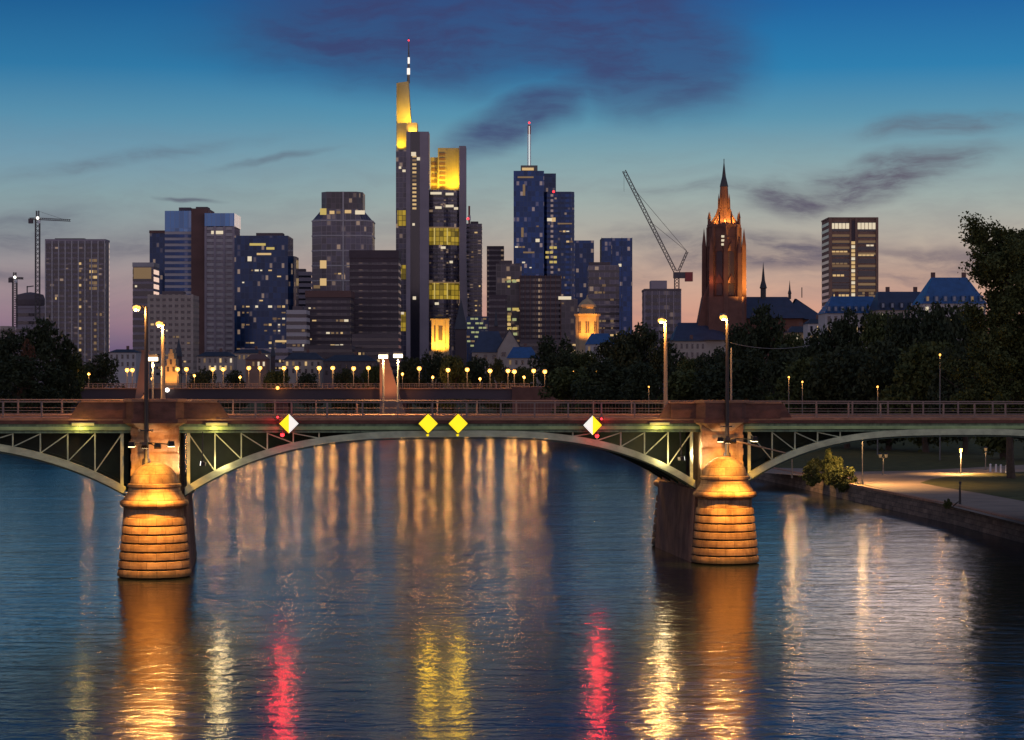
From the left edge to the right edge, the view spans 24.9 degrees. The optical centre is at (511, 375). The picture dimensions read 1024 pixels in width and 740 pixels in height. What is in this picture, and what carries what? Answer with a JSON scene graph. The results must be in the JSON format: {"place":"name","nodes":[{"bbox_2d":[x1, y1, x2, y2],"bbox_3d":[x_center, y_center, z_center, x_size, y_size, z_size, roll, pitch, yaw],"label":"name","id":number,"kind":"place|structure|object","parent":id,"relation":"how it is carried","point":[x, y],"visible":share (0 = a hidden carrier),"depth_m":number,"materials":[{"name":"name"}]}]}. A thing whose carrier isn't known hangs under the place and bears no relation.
{"place":"outdoors","nodes":[
{"label":"outdoors","id":0,"kind":"place"},
{"bbox_2d":[28,211,70,319],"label":"tower crane","id":1,"kind":"object","parent":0,"point":[30,220],"visible":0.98,"depth_m":1698.64,"materials":[{"name":"grey"}]},
{"bbox_2d":[109,346,140,387],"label":"town house","id":2,"kind":"structure","parent":0,"point":[128,358],"depth_m":1060.00,"materials":[{"name":"paint"}]},
{"bbox_2d":[197,348,237,387],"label":"town house","id":3,"kind":"structure","parent":0,"point":[219,360],"depth_m":1080.00,"materials":[{"name":"beige stone"}]},
{"bbox_2d":[233,346,270,387],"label":"town house","id":4,"kind":"structure","parent":0,"point":[242,354],"depth_m":1120.00,"materials":[{"name":"paint"}]},
{"bbox_2d":[245,351,269,387],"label":"town house","id":5,"kind":"structure","parent":0,"point":[254,361],"depth_m":1030.00,"materials":[{"name":"paint"}]},
{"bbox_2d":[283,349,324,387],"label":"town house","id":6,"kind":"structure","parent":0,"point":[307,362],"depth_m":1090.00,"materials":[{"name":"paint"}]},
{"bbox_2d":[2,386,663,404],"bbox_3d":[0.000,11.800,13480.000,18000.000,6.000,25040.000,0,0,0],"label":"city ground","id":7,"kind":"structure","parent":0,"point":[359,399],"depth_m":960.00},
{"bbox_2d":[16,306,44,382],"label":"office tower","id":8,"kind":"structure","parent":7,"relation":"on","point":[26,315],"depth_m":1750.00,"materials":[{"name":"concrete"}]},
{"bbox_2d":[45,238,109,387],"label":"office tower","id":9,"kind":"structure","parent":7,"relation":"on","point":[77,289],"depth_m":1649.93,"materials":[{"name":"grey glass"}]},
{"bbox_2d":[132,262,158,353],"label":"office tower","id":10,"kind":"structure","parent":7,"relation":"on","point":[145,278],"depth_m":1599.86,"materials":[{"name":"concrete"}]},
{"bbox_2d":[149,230,164,294],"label":"office tower","id":11,"kind":"structure","parent":7,"relation":"on","point":[157,246],"depth_m":1680.00,"materials":[{"name":"blue glass"}]},
{"bbox_2d":[165,349,180,387],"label":"gabled front","id":12,"kind":"object","parent":7,"relation":"on","point":[170,370],"visible":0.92,"depth_m":960.01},
{"bbox_2d":[147,291,198,387],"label":"office tower","id":13,"kind":"structure","parent":7,"relation":"on","point":[176,313],"depth_m":1349.87,"materials":[{"name":"concrete"}]},
{"bbox_2d":[165,207,190,294],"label":"office tower","id":14,"kind":"structure","parent":7,"relation":"on","point":[177,250],"depth_m":1560.00,"materials":[{"name":"glass"}]},
{"bbox_2d":[191,207,214,354],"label":"office tower","id":15,"kind":"structure","parent":7,"relation":"on","point":[197,246],"depth_m":1556.00,"materials":[{"name":"concrete"}]},
{"bbox_2d":[204,213,240,353],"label":"office tower","id":16,"kind":"structure","parent":7,"relation":"on","point":[221,230],"depth_m":1551.85,"materials":[{"name":"concrete"}]},
{"bbox_2d":[234,233,298,351],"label":"office tower","id":17,"kind":"structure","parent":7,"relation":"on","point":[266,281],"depth_m":1500.00,"materials":[{"name":"blue glass"}]},
{"bbox_2d":[286,306,309,352],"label":"office tower","id":18,"kind":"structure","parent":7,"relation":"on","point":[297,328],"depth_m":1380.00,"materials":[{"name":"concrete"}]},
{"bbox_2d":[299,269,311,309],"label":"office tower","id":19,"kind":"structure","parent":7,"relation":"on","point":[305,280],"depth_m":1700.00,"materials":[{"name":"concrete"}]},
{"bbox_2d":[304,345,354,359],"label":"office tower","id":20,"kind":"structure","parent":7,"relation":"on","point":[325,352],"depth_m":1200.00,"materials":[{"name":"concrete"}]},
{"bbox_2d":[305,291,354,344],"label":"office tower","id":21,"kind":"structure","parent":7,"relation":"on","point":[331,317],"depth_m":1420.00,"materials":[{"name":"concrete"}]},
{"bbox_2d":[312,192,374,290],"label":"office tower","id":22,"kind":"structure","parent":7,"relation":"on","point":[343,223],"depth_m":1620.00,"materials":[{"name":"grey glass"}]},
{"bbox_2d":[349,250,400,334],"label":"office tower","id":23,"kind":"structure","parent":7,"relation":"on","point":[375,281],"depth_m":1480.00,"materials":[{"name":"brown glass"}]},
{"bbox_2d":[352,334,400,382],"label":"office tower","id":24,"kind":"structure","parent":7,"relation":"on","point":[371,345],"depth_m":1250.00,"materials":[{"name":"concrete"}]},
{"bbox_2d":[466,206,481,315],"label":"office tower","id":25,"kind":"structure","parent":7,"relation":"on","point":[474,256],"depth_m":2000.00,"materials":[{"name":"grey glass"}]},
{"bbox_2d":[466,316,488,366],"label":"office tower","id":26,"kind":"structure","parent":7,"relation":"on","point":[476,325],"depth_m":1520.00,"materials":[{"name":"grey glass"}]},
{"bbox_2d":[471,331,501,385],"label":"church","id":27,"kind":"structure","parent":7,"relation":"on","point":[487,344],"depth_m":1061.95,"materials":[{"name":"blue stone"}]},
{"bbox_2d":[487,246,503,315],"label":"office tower","id":28,"kind":"structure","parent":7,"relation":"on","point":[495,254],"depth_m":1900.00,"materials":[{"name":"brown glass"}]},
{"bbox_2d":[489,295,506,339],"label":"office tower","id":29,"kind":"structure","parent":7,"relation":"on","point":[498,303],"depth_m":1440.00,"materials":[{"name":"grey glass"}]},
{"bbox_2d":[496,260,521,344],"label":"office tower","id":30,"kind":"structure","parent":7,"relation":"on","point":[508,273],"depth_m":1500.00,"materials":[{"name":"grey glass"}]},
{"bbox_2d":[497,329,520,386],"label":"church","id":31,"kind":"structure","parent":7,"relation":"on","point":[509,342],"depth_m":1050.00,"materials":[{"name":"beige stone"}]},
{"bbox_2d":[514,122,543,275],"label":"office tower","id":32,"kind":"structure","parent":7,"relation":"on","point":[529,217],"depth_m":1800.00,"materials":[{"name":"blue glass"}]},
{"bbox_2d":[520,275,560,339],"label":"office tower","id":33,"kind":"structure","parent":7,"relation":"on","point":[540,307],"depth_m":1479.87,"materials":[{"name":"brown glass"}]},
{"bbox_2d":[544,173,573,298],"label":"office tower","id":34,"kind":"structure","parent":7,"relation":"on","point":[558,233],"depth_m":1810.00,"materials":[{"name":"blue glass"}]},
{"bbox_2d":[558,296,577,352],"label":"office tower","id":35,"kind":"structure","parent":7,"relation":"on","point":[569,307],"depth_m":1480.00,"materials":[{"name":"grey glass"}]},
{"bbox_2d":[574,240,593,313],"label":"office tower","id":36,"kind":"structure","parent":7,"relation":"on","point":[583,253],"depth_m":1880.00,"materials":[{"name":"blue glass"}]},
{"bbox_2d":[587,262,618,338],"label":"office tower","id":37,"kind":"structure","parent":7,"relation":"on","point":[603,286],"depth_m":1500.00,"materials":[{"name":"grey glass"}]},
{"bbox_2d":[600,238,631,334],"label":"office tower","id":38,"kind":"structure","parent":7,"relation":"on","point":[615,251],"depth_m":1850.00,"materials":[{"name":"blue glass"}]},
{"bbox_2d":[642,281,680,390],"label":"office tower","id":39,"kind":"structure","parent":7,"relation":"on","point":[659,299],"depth_m":1350.00,"materials":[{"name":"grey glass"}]},
{"bbox_2d":[622,170,692,288],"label":"tower crane","id":40,"kind":"object","parent":39,"relation":"on","point":[688,276],"visible":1,"depth_m":1360.88,"materials":[{"name":"grey"}]},
{"bbox_2d":[821,217,877,307],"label":"office tower","id":41,"kind":"structure","parent":7,"relation":"on","point":[849,256],"depth_m":1499.88,"materials":[{"name":"concrete"}]},
{"bbox_2d":[323,352,377,387],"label":"town house","id":42,"kind":"structure","parent":0,"point":[360,363],"depth_m":1075.00,"materials":[{"name":"paint"}]},
{"bbox_2d":[220,403,511,412],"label":"river island ground","id":43,"kind":"structure","parent":0,"point":[415,409],"depth_m":766.50,"materials":[{"name":"brown plant"}]},
{"bbox_2d":[83,351,125,400],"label":"broadleaf tree","id":44,"kind":"object","parent":43,"relation":"on","point":[104,371],"visible":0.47,"depth_m":718.73,"materials":[{"name":"green plant"}]},
{"bbox_2d":[185,368,221,404],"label":"broadleaf tree","id":45,"kind":"object","parent":43,"relation":"on","point":[201,376],"visible":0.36,"depth_m":687.91,"materials":[{"name":"green plant"}]},
{"bbox_2d":[221,368,248,411],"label":"broadleaf tree","id":46,"kind":"object","parent":43,"relation":"on","point":[232,376],"visible":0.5,"depth_m":709.90,"materials":[{"name":"green plant"}]},
{"bbox_2d":[262,369,293,412],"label":"broadleaf tree","id":47,"kind":"object","parent":43,"relation":"on","point":[277,376],"visible":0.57,"depth_m":688.69,"materials":[{"name":"green plant"}]},
{"bbox_2d":[295,372,324,411],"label":"broadleaf tree","id":48,"kind":"object","parent":43,"relation":"on","point":[306,378],"visible":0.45,"depth_m":709.54,"materials":[{"name":"green plant"}]},
{"bbox_2d":[327,367,365,412],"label":"broadleaf tree","id":49,"kind":"object","parent":43,"relation":"on","point":[346,375],"visible":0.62,"depth_m":687.82,"materials":[{"name":"green plant"}]},
{"bbox_2d":[358,364,379,411],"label":"broadleaf tree","id":50,"kind":"object","parent":43,"relation":"on","point":[374,374],"visible":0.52,"depth_m":710.85,"materials":[{"name":"green plant"}]},
{"bbox_2d":[394,355,428,412],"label":"broadleaf tree","id":51,"kind":"object","parent":43,"relation":"on","point":[409,370],"visible":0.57,"depth_m":697.13,"materials":[{"name":"green plant"}]},
{"bbox_2d":[420,348,446,411],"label":"broadleaf tree","id":52,"kind":"object","parent":43,"relation":"on","point":[429,371],"visible":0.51,"depth_m":710.66,"materials":[{"name":"green plant"}]},
{"bbox_2d":[438,354,471,412],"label":"broadleaf tree","id":53,"kind":"object","parent":43,"relation":"on","point":[457,372],"visible":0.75,"depth_m":688.00,"materials":[{"name":"green plant"}]},
{"bbox_2d":[464,355,495,411],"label":"broadleaf tree","id":54,"kind":"object","parent":43,"relation":"on","point":[476,367],"visible":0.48,"depth_m":709.06,"materials":[{"name":"green plant"}]},
{"bbox_2d":[482,357,512,412],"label":"broadleaf tree","id":55,"kind":"object","parent":43,"relation":"on","point":[498,374],"visible":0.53,"depth_m":688.21,"materials":[{"name":"green plant"}]},
{"bbox_2d":[509,366,537,409],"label":"broadleaf tree","id":56,"kind":"object","parent":43,"relation":"on","point":[526,374],"visible":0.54,"depth_m":698.90,"materials":[{"name":"green plant"}]},
{"bbox_2d":[396,37,467,384],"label":"bank tower","id":57,"kind":"structure","parent":0,"point":[431,219],"depth_m":1907.32,"materials":[{"name":"concrete"}]},
{"bbox_2d":[430,314,449,387],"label":"floodlit facade","id":58,"kind":"structure","parent":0,"point":[440,331],"depth_m":1149.80,"materials":[{"name":"stone"}]},
{"bbox_2d":[454,300,467,387],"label":"church spire","id":59,"kind":"structure","parent":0,"point":[460,328],"depth_m":1100.00,"materials":[{"name":"stone"}]},
{"bbox_2d":[0,433,1023,739],"bbox_3d":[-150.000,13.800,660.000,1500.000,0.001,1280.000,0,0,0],"label":"river water","id":60,"kind":"structure","parent":0,"point":[460,589],"depth_m":134.58,"materials":[{"name":"blue liquid"}]},
{"bbox_2d":[31,383,559,412],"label":"bridge","id":61,"kind":"structure","parent":60,"relation":"in","point":[524,392],"depth_m":640.00,"materials":[{"name":"brown paint"}]},
{"bbox_2d":[380,357,404,412],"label":"tapered pylon","id":62,"kind":"object","parent":60,"relation":"in","point":[390,389],"visible":0.5,"depth_m":632.56,"materials":[{"name":"orange stone"}]},
{"bbox_2d":[0,399,1023,578],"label":"arch bridge","id":63,"kind":"structure","parent":60,"relation":"in","point":[704,511],"depth_m":168.84,"materials":[{"name":"stone"}]},
{"bbox_2d":[132,303,149,464],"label":"street lamp","id":64,"kind":"object","parent":63,"relation":"on","point":[146,458],"visible":1,"depth_m":159.13,"materials":[{"name":"black metal"}]},
{"bbox_2d":[719,313,730,456],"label":"street lamp","id":65,"kind":"object","parent":63,"relation":"on","point":[723,316],"visible":1,"depth_m":171.25,"materials":[{"name":"black metal"}]},
{"bbox_2d":[463,404,1023,542],"bbox_3d":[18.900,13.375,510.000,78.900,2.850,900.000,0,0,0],"label":"quay wall","id":66,"kind":"structure","parent":60,"relation":"in","point":[920,506],"depth_m":228.31,"materials":[{"name":"stone"}]},
{"bbox_2d":[0,0,1023,351],"label":"sky","id":67,"kind":"structure","parent":0,"point":[116,116],"materials":[{"name":"blue"}]},
{"bbox_2d":[507,343,537,387],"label":"town house","id":68,"kind":"structure","parent":0,"point":[517,357],"depth_m":1000.00,"materials":[{"name":"blue stone"}]},
{"bbox_2d":[574,295,600,353],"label":"church tower","id":69,"kind":"structure","parent":0,"point":[587,321],"depth_m":1145.86,"materials":[{"name":"stone"}]},
{"bbox_2d":[669,164,817,379],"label":"cathedral","id":70,"kind":"structure","parent":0,"point":[723,267],"depth_m":954.75,"materials":[{"name":"stone"}]},
{"bbox_2d":[463,405,1023,489],"bbox_3d":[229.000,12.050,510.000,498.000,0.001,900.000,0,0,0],"label":"bank grass","id":71,"kind":"structure","parent":0,"point":[908,448],"depth_m":354.32,"materials":[{"name":"plant"}]},
{"bbox_2d":[527,333,577,407],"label":"broadleaf tree","id":72,"kind":"object","parent":71,"relation":"on","point":[546,348],"visible":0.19,"depth_m":758.52,"materials":[{"name":"green plant"}]},
{"bbox_2d":[540,350,578,410],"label":"broadleaf tree","id":73,"kind":"object","parent":71,"relation":"on","point":[563,360],"visible":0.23,"depth_m":710.58,"materials":[{"name":"green plant"}]},
{"bbox_2d":[537,366,607,412],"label":"broadleaf tree","id":74,"kind":"object","parent":71,"relation":"on","point":[565,378],"visible":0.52,"depth_m":538.09,"materials":[{"name":"green plant"}]},
{"bbox_2d":[570,357,650,412],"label":"broadleaf tree","id":75,"kind":"object","parent":71,"relation":"on","point":[613,372],"visible":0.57,"depth_m":507.68,"materials":[{"name":"green plant"}]},
{"bbox_2d":[607,322,663,404],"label":"broadleaf tree","id":76,"kind":"object","parent":71,"relation":"on","point":[625,350],"visible":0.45,"depth_m":687.65,"materials":[{"name":"green plant"}]},
{"bbox_2d":[617,358,682,412],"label":"broadleaf tree","id":77,"kind":"object","parent":71,"relation":"on","point":[637,377],"visible":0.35,"depth_m":477.98,"materials":[{"name":"green plant"}]},
{"bbox_2d":[646,339,687,407],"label":"broadleaf tree","id":78,"kind":"object","parent":71,"relation":"on","point":[657,358],"visible":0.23,"depth_m":677.69,"materials":[{"name":"green plant"}]},
{"bbox_2d":[656,370,712,406],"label":"broadleaf tree","id":79,"kind":"object","parent":71,"relation":"on","point":[686,381],"visible":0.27,"depth_m":438.24,"materials":[{"name":"green plant"}]},
{"bbox_2d":[671,335,705,365],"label":"town house","id":80,"kind":"structure","parent":71,"relation":"on","point":[691,347],"depth_m":900.00,"materials":[{"name":"paint"}]},
{"bbox_2d":[689,357,772,399],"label":"broadleaf tree","id":81,"kind":"object","parent":71,"relation":"on","point":[709,385],"visible":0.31,"depth_m":423.07,"materials":[{"name":"green plant"}]},
{"bbox_2d":[730,299,790,393],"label":"broadleaf tree","id":82,"kind":"object","parent":71,"relation":"on","point":[764,334],"visible":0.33,"depth_m":558.07,"materials":[{"name":"green plant"}]},
{"bbox_2d":[729,340,800,412],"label":"broadleaf tree","id":83,"kind":"object","parent":71,"relation":"on","point":[770,376],"visible":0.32,"depth_m":409.54,"materials":[{"name":"green plant"}]},
{"bbox_2d":[764,354,826,412],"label":"broadleaf tree","id":84,"kind":"object","parent":71,"relation":"on","point":[799,366],"visible":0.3,"depth_m":393.48,"materials":[{"name":"green plant"}]},
{"bbox_2d":[799,457,828,486],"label":"bush","id":85,"kind":"object","parent":71,"relation":"on","point":[812,467],"visible":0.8,"depth_m":270.04,"materials":[{"name":"green plant"}]},
{"bbox_2d":[802,318,855,411],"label":"broadleaf tree","id":86,"kind":"object","parent":71,"relation":"on","point":[826,340],"visible":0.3,"depth_m":517.93,"materials":[{"name":"green plant"}]},
{"bbox_2d":[800,342,882,447],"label":"broadleaf tree","id":87,"kind":"object","parent":71,"relation":"on","point":[833,378],"visible":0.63,"depth_m":382.42,"materials":[{"name":"green plant"}]},
{"bbox_2d":[828,464,857,492],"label":"bush","id":88,"kind":"object","parent":71,"relation":"on","point":[839,478],"visible":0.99,"depth_m":257.81,"materials":[{"name":"green plant"}]},
{"bbox_2d":[834,305,872,356],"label":"broadleaf tree","id":89,"kind":"object","parent":71,"relation":"on","point":[849,328],"visible":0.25,"depth_m":517.76,"materials":[{"name":"green plant"}]},
{"bbox_2d":[843,338,917,450],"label":"broadleaf tree","id":90,"kind":"object","parent":71,"relation":"on","point":[877,371],"visible":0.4,"depth_m":372.01,"materials":[{"name":"green plant"}]},
{"bbox_2d":[859,308,902,406],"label":"broadleaf tree","id":91,"kind":"object","parent":71,"relation":"on","point":[873,331],"visible":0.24,"depth_m":497.91,"materials":[{"name":"green plant"}]},
{"bbox_2d":[883,301,931,405],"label":"broadleaf tree","id":92,"kind":"object","parent":71,"relation":"on","point":[904,331],"visible":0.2,"depth_m":477.59,"materials":[{"name":"green plant"}]},
{"bbox_2d":[876,338,956,451],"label":"broadleaf tree","id":93,"kind":"object","parent":71,"relation":"on","point":[916,374],"visible":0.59,"depth_m":363.34,"materials":[{"name":"green plant"}]},
{"bbox_2d":[908,298,963,405],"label":"broadleaf tree","id":94,"kind":"object","parent":71,"relation":"on","point":[937,321],"visible":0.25,"depth_m":466.93,"materials":[{"name":"green plant"}]},
{"bbox_2d":[923,342,977,453],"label":"broadleaf tree","id":95,"kind":"object","parent":71,"relation":"on","point":[948,392],"visible":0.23,"depth_m":354.64,"materials":[{"name":"green plant"}]},
{"bbox_2d":[945,304,984,437],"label":"broadleaf tree","id":96,"kind":"object","parent":71,"relation":"on","point":[960,332],"visible":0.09,"depth_m":447.45,"materials":[{"name":"green plant"}]},
{"bbox_2d":[817,292,873,347],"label":"town house","id":97,"kind":"structure","parent":0,"point":[832,307],"depth_m":763.64,"materials":[{"name":"concrete"}]},
{"bbox_2d":[764,465,1023,524],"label":"riverside path","id":98,"kind":"structure","parent":0,"point":[907,482],"depth_m":249.75,"materials":[{"name":"concrete"}]},
{"bbox_2d":[868,287,919,321],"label":"town house","id":99,"kind":"structure","parent":0,"point":[887,300],"depth_m":744.08,"materials":[{"name":"blue stone"}]},
{"bbox_2d":[800,456,1023,463],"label":"lawn","id":100,"kind":"structure","parent":0,"point":[904,459],"depth_m":333.10,"materials":[{"name":"green plant"}]},
{"bbox_2d":[969,321,1014,459],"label":"broadleaf tree","id":101,"kind":"object","parent":100,"relation":"on","point":[995,444],"visible":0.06,"depth_m":332.11,"materials":[{"name":"green plant"}]},
{"bbox_2d":[912,272,986,340],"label":"town house","id":102,"kind":"structure","parent":0,"point":[951,291],"depth_m":693.20,"materials":[{"name":"concrete"}]},
{"bbox_2d":[921,472,1023,500],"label":"lawn island","id":103,"kind":"structure","parent":0,"point":[998,484],"depth_m":258.92,"materials":[{"name":"green plant"}]},
{"bbox_2d":[938,211,1023,478],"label":"broadleaf tree","id":104,"kind":"object","parent":103,"relation":"on","point":[998,263],"visible":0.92,"depth_m":269.25,"materials":[{"name":"green plant"}]},
{"bbox_3d":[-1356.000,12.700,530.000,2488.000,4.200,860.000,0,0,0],"label":"left bank ground","id":105,"kind":"structure","parent":0,"visible":0},
{"bbox_2d":[0,328,35,398],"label":"broadleaf tree","id":106,"kind":"object","parent":105,"relation":"on","point":[7,349],"visible":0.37,"depth_m":597.89,"materials":[{"name":"green plant"}]},
{"bbox_2d":[0,352,71,412],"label":"broadleaf tree","id":107,"kind":"object","parent":105,"relation":"on","point":[27,371],"visible":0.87,"depth_m":557.14,"materials":[{"name":"green plant"}]},
{"bbox_2d":[8,315,79,412],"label":"broadleaf tree","id":108,"kind":"object","parent":105,"relation":"on","point":[46,349],"visible":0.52,"depth_m":587.89,"materials":[{"name":"green plant"}]},
{"bbox_2d":[49,350,86,412],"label":"broadleaf tree","id":109,"kind":"object","parent":105,"relation":"on","point":[78,368],"visible":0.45,"depth_m":598.48,"materials":[{"name":"green plant"}]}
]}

